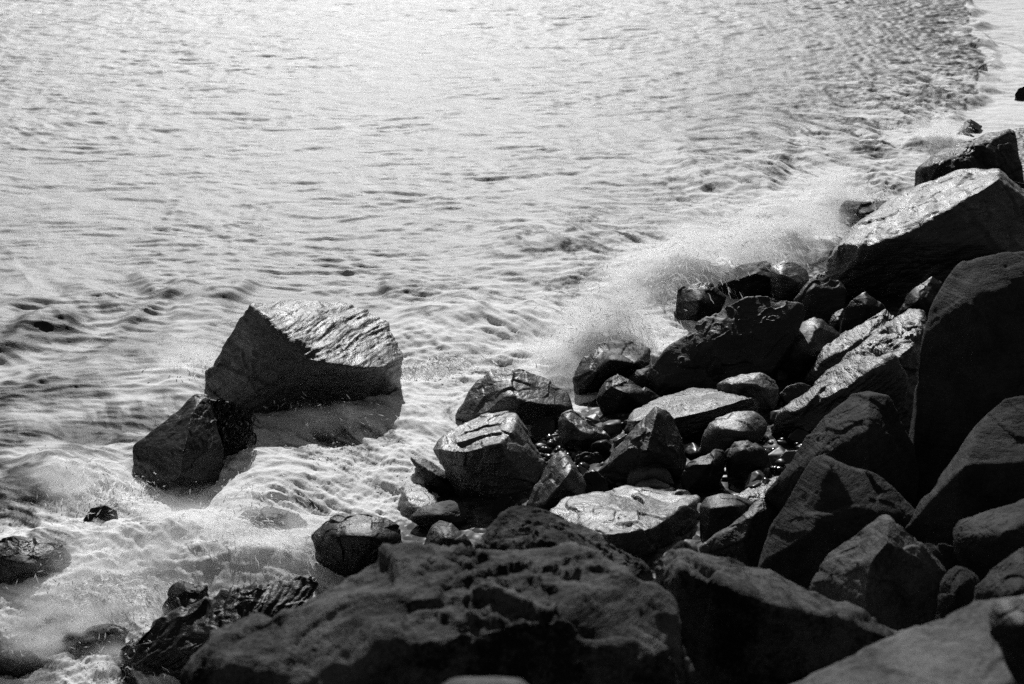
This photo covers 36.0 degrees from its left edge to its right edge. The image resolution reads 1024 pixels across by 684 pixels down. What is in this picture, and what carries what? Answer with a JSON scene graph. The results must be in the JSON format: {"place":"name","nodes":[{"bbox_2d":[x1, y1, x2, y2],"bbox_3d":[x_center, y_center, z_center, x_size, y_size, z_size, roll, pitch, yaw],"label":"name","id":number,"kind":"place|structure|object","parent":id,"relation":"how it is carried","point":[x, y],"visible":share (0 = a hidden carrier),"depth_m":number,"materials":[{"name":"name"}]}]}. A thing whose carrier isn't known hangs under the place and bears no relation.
{"place":"outdoors","nodes":[
{"label":"outdoors","id":0,"kind":"place"},
{"bbox_2d":[0,0,1023,683],"bbox_3d":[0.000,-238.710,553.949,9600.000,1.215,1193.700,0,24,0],"label":"sea","id":1,"kind":"structure","parent":0,"point":[446,180],"depth_m":21.83,"materials":[{"name":"liquid"}]},
{"bbox_2d":[0,536,71,584],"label":"boulder","id":2,"kind":"object","parent":1,"relation":"in","point":[19,563],"visible":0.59,"depth_m":12.57,"materials":[{"name":"grey stone"}]},
{"bbox_2d":[83,505,117,521],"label":"rock","id":3,"kind":"object","parent":1,"relation":"in","point":[104,514],"visible":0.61,"depth_m":13.35,"materials":[{"name":"black stone"}]},
{"bbox_2d":[210,398,271,458],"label":"rock","id":4,"kind":"object","parent":1,"relation":"in","point":[235,431],"visible":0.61,"depth_m":14.58,"materials":[{"name":"black stone"}]},
{"bbox_2d":[0,108,973,672],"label":"water drops","id":5,"kind":"object","parent":1,"relation":"on","point":[364,430],"visible":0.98,"depth_m":13.78,"materials":[{"name":"white liquid"}]},
{"bbox_2d":[14,117,974,683],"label":"white water","id":6,"kind":"structure","parent":1,"relation":"in","point":[624,325],"depth_m":16.59,"materials":[{"name":"white liquid"}]},
{"bbox_2d":[395,128,1023,620],"bbox_3d":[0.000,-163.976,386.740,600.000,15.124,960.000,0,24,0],"label":"ground","id":7,"kind":"structure","parent":0,"point":[477,524],"depth_m":13.72,"materials":[{"name":"black stone"}]},
{"bbox_2d":[0,641,43,678],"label":"rock","id":8,"kind":"object","parent":7,"relation":"on","point":[18,665],"visible":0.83,"depth_m":11.68,"materials":[{"name":"grey stone"}]},
{"bbox_2d":[57,623,128,656],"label":"rock","id":9,"kind":"object","parent":7,"relation":"on","point":[88,639],"visible":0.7,"depth_m":11.80,"materials":[{"name":"grey stone"}]},
{"bbox_2d":[132,394,223,495],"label":"boulder","id":10,"kind":"object","parent":7,"relation":"on","point":[180,452],"visible":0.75,"depth_m":14.20,"materials":[{"name":"grey stone"}]},
{"bbox_2d":[162,581,208,615],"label":"rock","id":11,"kind":"object","parent":7,"relation":"on","point":[186,593],"visible":0.53,"depth_m":12.16,"materials":[{"name":"black stone"}]},
{"bbox_2d":[119,576,318,679],"bbox_3d":[-2.195,2.174,11.773,1.458,0.831,0.941,-10,26,-22],"label":"boulder","id":12,"kind":"object","parent":7,"relation":"on","point":[179,637],"visible":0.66,"depth_m":11.53,"materials":[{"name":"black stone"}]},
{"bbox_2d":[238,506,307,529],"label":"rock","id":13,"kind":"object","parent":7,"relation":"on","point":[285,518],"visible":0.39,"depth_m":13.31,"materials":[{"name":"grey stone"}]},
{"bbox_2d":[205,299,403,413],"bbox_3d":[-2.087,0.286,16.143,1.864,1.589,1.887,-16,29,-32],"label":"boulder","id":14,"kind":"object","parent":7,"relation":"on","point":[293,351],"visible":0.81,"depth_m":15.60,"materials":[{"name":"grey stone"}]},
{"bbox_2d":[311,513,402,577],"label":"boulder","id":15,"kind":"object","parent":7,"relation":"on","point":[346,545],"visible":0.82,"depth_m":12.78,"materials":[{"name":"grey stone"}]},
{"bbox_2d":[392,479,437,516],"bbox_3d":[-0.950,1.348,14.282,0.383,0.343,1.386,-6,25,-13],"label":"rock","id":16,"kind":"object","parent":7,"relation":"on","point":[414,497],"visible":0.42,"depth_m":13.86,"materials":[{"name":"grey stone"}]},
{"bbox_2d":[410,457,454,496],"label":"rock","id":17,"kind":"object","parent":7,"relation":"on","point":[435,479],"visible":0.84,"depth_m":14.07,"materials":[{"name":"black stone"}]},
{"bbox_2d":[180,542,694,683],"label":"boulder","id":18,"kind":"object","parent":7,"relation":"on","point":[431,613],"visible":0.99,"depth_m":5.93,"materials":[{"name":"grey stone"}]},
{"bbox_2d":[410,500,467,528],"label":"stone","id":19,"kind":"object","parent":7,"relation":"on","point":[454,513],"visible":0.84,"depth_m":13.42,"materials":[{"name":"grey stone"}]},
{"bbox_2d":[424,520,472,547],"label":"rock","id":20,"kind":"object","parent":7,"relation":"on","point":[441,533],"visible":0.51,"depth_m":12.45,"materials":[{"name":"grey stone"}]},
{"bbox_2d":[444,677,526,683],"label":"stone","id":21,"kind":"object","parent":7,"relation":"on","point":[481,680],"visible":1,"depth_m":3.93,"materials":[{"name":"grey stone"}]},
{"bbox_2d":[433,411,545,497],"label":"boulder","id":22,"kind":"object","parent":7,"relation":"on","point":[485,455],"visible":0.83,"depth_m":13.84,"materials":[{"name":"grey stone"}]},
{"bbox_2d":[491,494,514,518],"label":"stone","id":23,"kind":"object","parent":7,"relation":"on","point":[502,503],"visible":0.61,"depth_m":13.43,"materials":[{"name":"black stone"}]},
{"bbox_2d":[455,367,572,425],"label":"boulder","id":24,"kind":"object","parent":7,"relation":"on","point":[527,398],"visible":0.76,"depth_m":15.21,"materials":[{"name":"grey stone"}]},
{"bbox_2d":[535,443,547,448],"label":"pebble","id":25,"kind":"object","parent":7,"relation":"on","point":[538,445],"visible":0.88,"depth_m":14.72,"materials":[{"name":"grey stone"}]},
{"bbox_2d":[543,447,552,453],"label":"pebble","id":26,"kind":"object","parent":7,"relation":"on","point":[548,450],"visible":1,"depth_m":14.62,"materials":[{"name":"black stone"}]},
{"bbox_2d":[546,440,552,446],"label":"pebble","id":27,"kind":"object","parent":7,"relation":"on","point":[549,443],"visible":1,"depth_m":14.76,"materials":[{"name":"grey stone"}]},
{"bbox_2d":[545,434,555,440],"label":"pebble","id":28,"kind":"object","parent":7,"relation":"on","point":[549,436],"visible":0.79,"depth_m":14.85,"materials":[{"name":"grey stone"}]},
{"bbox_2d":[526,451,585,510],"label":"boulder","id":29,"kind":"object","parent":7,"relation":"on","point":[561,478],"visible":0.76,"depth_m":13.33,"materials":[{"name":"grey stone"}]},
{"bbox_2d":[553,436,569,450],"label":"broken stone","id":30,"kind":"object","parent":7,"relation":"on","point":[557,442],"visible":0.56,"depth_m":14.71,"materials":[{"name":"black stone"}]},
{"bbox_2d":[475,505,654,581],"bbox_3d":[0.272,1.209,7.811,0.878,0.778,0.719,16,28,31],"label":"boulder","id":31,"kind":"object","parent":7,"relation":"on","point":[523,527],"visible":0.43,"depth_m":7.68,"materials":[{"name":"grey stone"}]},
{"bbox_2d":[571,452,575,460],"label":"broken stone","id":32,"kind":"object","parent":7,"relation":"on","point":[573,455],"visible":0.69,"depth_m":14.40,"materials":[{"name":"black stone"}]},
{"bbox_2d":[576,465,587,474],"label":"broken stone","id":33,"kind":"object","parent":7,"relation":"on","point":[582,470],"visible":0.21,"depth_m":13.90,"materials":[{"name":"black stone"}]},
{"bbox_2d":[578,462,589,469],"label":"pebble","id":34,"kind":"object","parent":7,"relation":"on","point":[585,465],"visible":0.66,"depth_m":14.06,"materials":[{"name":"black stone"}]},
{"bbox_2d":[558,410,609,450],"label":"rock","id":35,"kind":"object","parent":7,"relation":"on","point":[575,428],"visible":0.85,"depth_m":14.59,"materials":[{"name":"black stone"}]},
{"bbox_2d":[583,455,591,460],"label":"pebble","id":36,"kind":"object","parent":7,"relation":"on","point":[587,457],"visible":1,"depth_m":14.27,"materials":[{"name":"black stone"}]},
{"bbox_2d":[575,452,602,463],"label":"rock","id":37,"kind":"object","parent":7,"relation":"on","point":[597,457],"visible":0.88,"depth_m":14.28,"materials":[{"name":"black stone"}]},
{"bbox_2d":[585,413,600,423],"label":"broken stone","id":38,"kind":"object","parent":7,"relation":"on","point":[594,418],"visible":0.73,"depth_m":15.20,"materials":[{"name":"grey stone"}]},
{"bbox_2d":[583,471,609,493],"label":"rock","id":39,"kind":"object","parent":7,"relation":"on","point":[595,480],"visible":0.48,"depth_m":13.53,"materials":[{"name":"black stone"}]},
{"bbox_2d":[587,439,611,454],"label":"broken stone","id":40,"kind":"object","parent":7,"relation":"on","point":[602,447],"visible":0.94,"depth_m":14.42,"materials":[{"name":"black stone"}]},
{"bbox_2d":[605,475,617,487],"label":"broken stone","id":41,"kind":"object","parent":7,"relation":"on","point":[613,485],"visible":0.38,"depth_m":13.69,"materials":[{"name":"black stone"}]},
{"bbox_2d":[572,339,650,394],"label":"boulder","id":42,"kind":"object","parent":7,"relation":"on","point":[600,364],"visible":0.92,"depth_m":15.92,"materials":[{"name":"grey stone"}]},
{"bbox_2d":[601,420,622,434],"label":"broken stone","id":43,"kind":"object","parent":7,"relation":"on","point":[610,427],"visible":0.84,"depth_m":14.82,"materials":[{"name":"black stone"}]},
{"bbox_2d":[613,434,627,446],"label":"broken stone","id":44,"kind":"object","parent":7,"relation":"on","point":[617,441],"visible":0.47,"depth_m":14.54,"materials":[{"name":"grey stone"}]},
{"bbox_2d":[616,481,625,486],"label":"pebble","id":45,"kind":"object","parent":7,"relation":"on","point":[620,483],"visible":0.88,"depth_m":13.63,"materials":[{"name":"black stone"}]},
{"bbox_2d":[622,420,627,428],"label":"broken stone","id":46,"kind":"object","parent":7,"relation":"on","point":[624,423],"visible":0.21,"depth_m":14.88,"materials":[{"name":"black stone"}]},
{"bbox_2d":[550,485,700,557],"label":"boulder","id":47,"kind":"object","parent":7,"relation":"on","point":[636,522],"visible":0.73,"depth_m":12.64,"materials":[{"name":"grey stone"}]},
{"bbox_2d":[634,478,674,490],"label":"rock","id":48,"kind":"object","parent":47,"relation":"on","point":[653,483],"visible":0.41,"depth_m":13.43,"materials":[{"name":"black stone"}]},
{"bbox_2d":[621,411,632,415],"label":"broken stone","id":49,"kind":"object","parent":7,"relation":"on","point":[626,414],"visible":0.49,"depth_m":15.17,"materials":[{"name":"black stone"}]},
{"bbox_2d":[596,374,659,414],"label":"rock","id":50,"kind":"object","parent":7,"relation":"on","point":[617,393],"visible":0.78,"depth_m":15.25,"materials":[{"name":"black stone"}]},
{"bbox_2d":[628,368,650,389],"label":"rock","id":51,"kind":"object","parent":7,"relation":"on","point":[638,378],"visible":0.3,"depth_m":15.68,"materials":[{"name":"black stone"}]},
{"bbox_2d":[597,406,686,484],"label":"boulder","id":52,"kind":"object","parent":7,"relation":"on","point":[653,437],"visible":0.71,"depth_m":13.66,"materials":[{"name":"grey stone"}]},
{"bbox_2d":[627,465,673,486],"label":"rock","id":53,"kind":"object","parent":7,"relation":"on","point":[636,475],"visible":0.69,"depth_m":13.54,"materials":[{"name":"black stone"}]},
{"bbox_2d":[627,388,760,440],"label":"boulder","id":54,"kind":"object","parent":7,"relation":"on","point":[694,412],"visible":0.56,"depth_m":14.57,"materials":[{"name":"grey stone"}]},
{"bbox_2d":[684,441,703,457],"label":"broken stone","id":55,"kind":"object","parent":7,"relation":"on","point":[692,449],"visible":0.79,"depth_m":14.12,"materials":[{"name":"grey stone"}]},
{"bbox_2d":[673,282,725,320],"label":"rock","id":56,"kind":"object","parent":7,"relation":"on","point":[695,302],"visible":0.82,"depth_m":17.66,"materials":[{"name":"black stone"}]},
{"bbox_2d":[681,449,724,492],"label":"rock","id":57,"kind":"object","parent":7,"relation":"on","point":[704,474],"visible":0.94,"depth_m":13.40,"materials":[{"name":"black stone"}]},
{"bbox_2d":[647,296,804,396],"bbox_3d":[2.128,0.151,15.759,1.638,1.191,0.939,-11,26,-23],"label":"boulder","id":58,"kind":"object","parent":7,"relation":"on","point":[749,334],"visible":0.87,"depth_m":15.47,"materials":[{"name":"black stone"}]},
{"bbox_2d":[699,493,753,542],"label":"rock","id":59,"kind":"object","parent":7,"relation":"on","point":[719,512],"visible":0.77,"depth_m":12.40,"materials":[{"name":"grey stone"}]},
{"bbox_2d":[722,475,736,479],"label":"pebble","id":60,"kind":"object","parent":7,"relation":"on","point":[725,477],"visible":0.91,"depth_m":13.58,"materials":[{"name":"black stone"}]},
{"bbox_2d":[700,411,766,454],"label":"rock","id":61,"kind":"object","parent":7,"relation":"on","point":[724,433],"visible":0.69,"depth_m":14.00,"materials":[{"name":"grey stone"}]},
{"bbox_2d":[699,498,779,567],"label":"rock","id":62,"kind":"object","parent":7,"relation":"on","point":[742,538],"visible":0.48,"depth_m":10.57,"materials":[{"name":"grey stone"}]},
{"bbox_2d":[717,261,772,299],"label":"boulder","id":63,"kind":"object","parent":7,"relation":"on","point":[756,282],"visible":0.71,"depth_m":18.16,"materials":[{"name":"black stone"}]},
{"bbox_2d":[717,372,778,411],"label":"rock","id":64,"kind":"object","parent":7,"relation":"on","point":[763,388],"visible":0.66,"depth_m":14.88,"materials":[{"name":"grey stone"}]},
{"bbox_2d":[725,440,770,478],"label":"rock","id":65,"kind":"object","parent":7,"relation":"on","point":[746,456],"visible":0.77,"depth_m":13.54,"materials":[{"name":"grey stone"}]},
{"bbox_2d":[743,480,761,490],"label":"broken stone","id":66,"kind":"object","parent":7,"relation":"on","point":[756,483],"visible":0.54,"depth_m":13.17,"materials":[{"name":"grey stone"}]},
{"bbox_2d":[744,470,765,486],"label":"broken stone","id":67,"kind":"object","parent":7,"relation":"on","point":[756,475],"visible":0.48,"depth_m":13.34,"materials":[{"name":"grey stone"}]},
{"bbox_2d":[738,476,778,501],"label":"rock","id":68,"kind":"object","parent":7,"relation":"on","point":[752,494],"visible":0.34,"depth_m":13.04,"materials":[{"name":"grey stone"}]},
{"bbox_2d":[760,467,769,477],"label":"pebble","id":69,"kind":"object","parent":7,"relation":"on","point":[765,471],"visible":0.69,"depth_m":13.50,"materials":[{"name":"black stone"}]},
{"bbox_2d":[759,477,771,484],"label":"broken stone","id":70,"kind":"object","parent":7,"relation":"on","point":[764,480],"visible":0.27,"depth_m":13.21,"materials":[{"name":"grey stone"}]},
{"bbox_2d":[762,435,769,442],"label":"pebble","id":71,"kind":"object","parent":7,"relation":"on","point":[766,438],"visible":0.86,"depth_m":14.19,"materials":[{"name":"grey stone"}]},
{"bbox_2d":[767,410,779,422],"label":"broken stone","id":72,"kind":"object","parent":7,"relation":"on","point":[771,416],"visible":0.41,"depth_m":14.68,"materials":[{"name":"black stone"}]},
{"bbox_2d":[768,447,784,465],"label":"broken stone","id":73,"kind":"object","parent":7,"relation":"on","point":[776,454],"visible":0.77,"depth_m":13.77,"materials":[{"name":"grey stone"}]},
{"bbox_2d":[654,541,904,683],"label":"boulder","id":74,"kind":"object","parent":7,"relation":"on","point":[742,623],"visible":0.76,"depth_m":6.84,"materials":[{"name":"grey stone"}]},
{"bbox_2d":[775,459,784,465],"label":"pebble","id":75,"kind":"object","parent":7,"relation":"on","point":[779,462],"visible":1,"depth_m":13.66,"materials":[{"name":"grey stone"}]},
{"bbox_2d":[776,466,783,472],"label":"pebble","id":76,"kind":"object","parent":7,"relation":"on","point":[780,469],"visible":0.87,"depth_m":13.55,"materials":[{"name":"black stone"}]},
{"bbox_2d":[777,440,786,446],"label":"pebble","id":77,"kind":"object","parent":7,"relation":"on","point":[783,443],"visible":1,"depth_m":14.05,"materials":[{"name":"grey stone"}]},
{"bbox_2d":[780,450,796,462],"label":"rock","id":78,"kind":"object","parent":7,"relation":"on","point":[787,456],"visible":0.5,"depth_m":13.74,"materials":[{"name":"grey stone"}]},
{"bbox_2d":[769,260,808,300],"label":"rock","id":79,"kind":"object","parent":7,"relation":"on","point":[789,280],"visible":0.88,"depth_m":17.99,"materials":[{"name":"black stone"}]},
{"bbox_2d":[780,383,811,405],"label":"stone","id":80,"kind":"object","parent":7,"relation":"on","point":[789,394],"visible":0.69,"depth_m":15.06,"materials":[{"name":"black stone"}]},
{"bbox_2d":[787,427,810,445],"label":"broken stone","id":81,"kind":"object","parent":7,"relation":"on","point":[798,434],"visible":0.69,"depth_m":14.15,"materials":[{"name":"black stone"}]},
{"bbox_2d":[780,317,839,377],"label":"boulder","id":82,"kind":"object","parent":7,"relation":"on","point":[815,336],"visible":0.59,"depth_m":15.65,"materials":[{"name":"black stone"}]},
{"bbox_2d":[794,274,846,322],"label":"rock","id":83,"kind":"object","parent":7,"relation":"on","point":[821,296],"visible":0.71,"depth_m":17.02,"materials":[{"name":"black stone"}]},
{"bbox_2d":[758,454,914,589],"bbox_3d":[2.063,1.259,9.889,1.085,1.047,0.781,-21,31,-38],"label":"boulder","id":84,"kind":"object","parent":7,"relation":"on","point":[831,504],"visible":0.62,"depth_m":9.68,"materials":[{"name":"black stone"}]},
{"bbox_2d":[829,309,844,329],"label":"stone","id":85,"kind":"object","parent":7,"relation":"on","point":[835,320],"visible":0.61,"depth_m":16.80,"materials":[{"name":"grey stone"}]},
{"bbox_2d":[764,391,918,510],"bbox_3d":[2.318,0.890,10.809,1.137,1.068,0.845,-16,29,-32],"label":"boulder","id":86,"kind":"object","parent":7,"relation":"on","point":[865,430],"visible":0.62,"depth_m":10.62,"materials":[{"name":"grey stone"}]},
{"bbox_2d":[770,308,926,436],"bbox_3d":[3.372,0.439,14.640,2.022,1.253,1.126,-19,31,-37],"label":"boulder","id":87,"kind":"object","parent":7,"relation":"on","point":[884,359],"visible":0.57,"depth_m":14.19,"materials":[{"name":"grey stone"}]},
{"bbox_2d":[805,309,894,384],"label":"rock","id":88,"kind":"object","parent":7,"relation":"on","point":[832,353],"visible":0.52,"depth_m":15.40,"materials":[{"name":"grey stone"}]},
{"bbox_2d":[838,200,885,224],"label":"rock","id":89,"kind":"object","parent":7,"relation":"on","point":[849,209],"visible":0.45,"depth_m":20.48,"materials":[{"name":"grey stone"}]},
{"bbox_2d":[839,292,885,333],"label":"rock","id":90,"kind":"object","parent":7,"relation":"on","point":[861,308],"visible":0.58,"depth_m":16.37,"materials":[{"name":"black stone"}]},
{"bbox_2d":[807,514,945,630],"bbox_3d":[2.028,1.370,8.699,0.629,0.849,0.832,18,30,35],"label":"boulder","id":91,"kind":"object","parent":7,"relation":"on","point":[887,571],"visible":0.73,"depth_m":8.49,"materials":[{"name":"grey stone"}]},
{"bbox_2d":[793,596,1018,683],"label":"boulder","id":92,"kind":"object","parent":7,"relation":"on","point":[960,646],"visible":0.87,"depth_m":5.03,"materials":[{"name":"grey stone"}]},
{"bbox_2d":[896,276,942,321],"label":"rock","id":93,"kind":"object","parent":7,"relation":"on","point":[922,296],"visible":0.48,"depth_m":16.58,"materials":[{"name":"grey stone"}]},
{"bbox_2d":[824,168,1023,299],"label":"boulder","id":94,"kind":"object","parent":7,"relation":"on","point":[903,244],"visible":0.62,"depth_m":17.52,"materials":[{"name":"black stone"}]},
{"bbox_2d":[924,543,959,572],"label":"rock","id":95,"kind":"object","parent":7,"relation":"on","point":[944,554],"visible":0.18,"depth_m":8.77,"materials":[{"name":"black stone"}]},
{"bbox_2d":[937,566,979,618],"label":"rock","id":96,"kind":"object","parent":7,"relation":"on","point":[958,584],"visible":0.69,"depth_m":8.00,"materials":[{"name":"grey stone"}]},
{"bbox_2d":[905,396,1023,545],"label":"boulder","id":97,"kind":"object","parent":7,"relation":"on","point":[983,471],"visible":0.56,"depth_m":9.52,"materials":[{"name":"grey stone"}]},
{"bbox_2d":[957,132,973,136],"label":"rock","id":98,"kind":"object","parent":7,"relation":"on","point":[967,134],"visible":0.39,"depth_m":24.21,"materials":[{"name":"grey stone"}]},
{"bbox_2d":[908,251,1023,508],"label":"boulder","id":99,"kind":"object","parent":7,"relation":"on","point":[971,368],"visible":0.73,"depth_m":10.94,"materials":[{"name":"black stone"}]},
{"bbox_2d":[914,129,1023,185],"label":"boulder","id":100,"kind":"object","parent":7,"relation":"on","point":[991,150],"visible":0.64,"depth_m":20.97,"materials":[{"name":"black stone"}]},
{"bbox_2d":[957,119,981,132],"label":"rock","id":101,"kind":"object","parent":7,"relation":"on","point":[965,126],"visible":0.73,"depth_m":24.56,"materials":[{"name":"grey stone"}]},
{"bbox_2d":[953,499,1023,581],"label":"boulder","id":102,"kind":"object","parent":7,"relation":"on","point":[985,542],"visible":0.74,"depth_m":8.58,"materials":[{"name":"grey stone"}]},
{"bbox_2d":[972,548,1023,601],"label":"boulder","id":103,"kind":"object","parent":7,"relation":"on","point":[1004,578],"visible":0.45,"depth_m":7.02,"materials":[{"name":"grey stone"}]},
{"bbox_2d":[989,595,1023,683],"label":"boulder","id":104,"kind":"object","parent":7,"relation":"on","point":[1006,620],"visible":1,"depth_m":4.51,"materials":[{"name":"black stone"}]},
{"bbox_2d":[1014,86,1023,100],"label":"rock","id":105,"kind":"object","parent":7,"relation":"on","point":[1019,94],"visible":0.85,"depth_m":26.23,"materials":[{"name":"black stone"}]},
{"bbox_2d":[1015,182,1023,188],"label":"rock","id":106,"kind":"object","parent":7,"relation":"on","point":[1021,185],"visible":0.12,"depth_m":20.28,"materials":[{"name":"black stone"}]}
]}

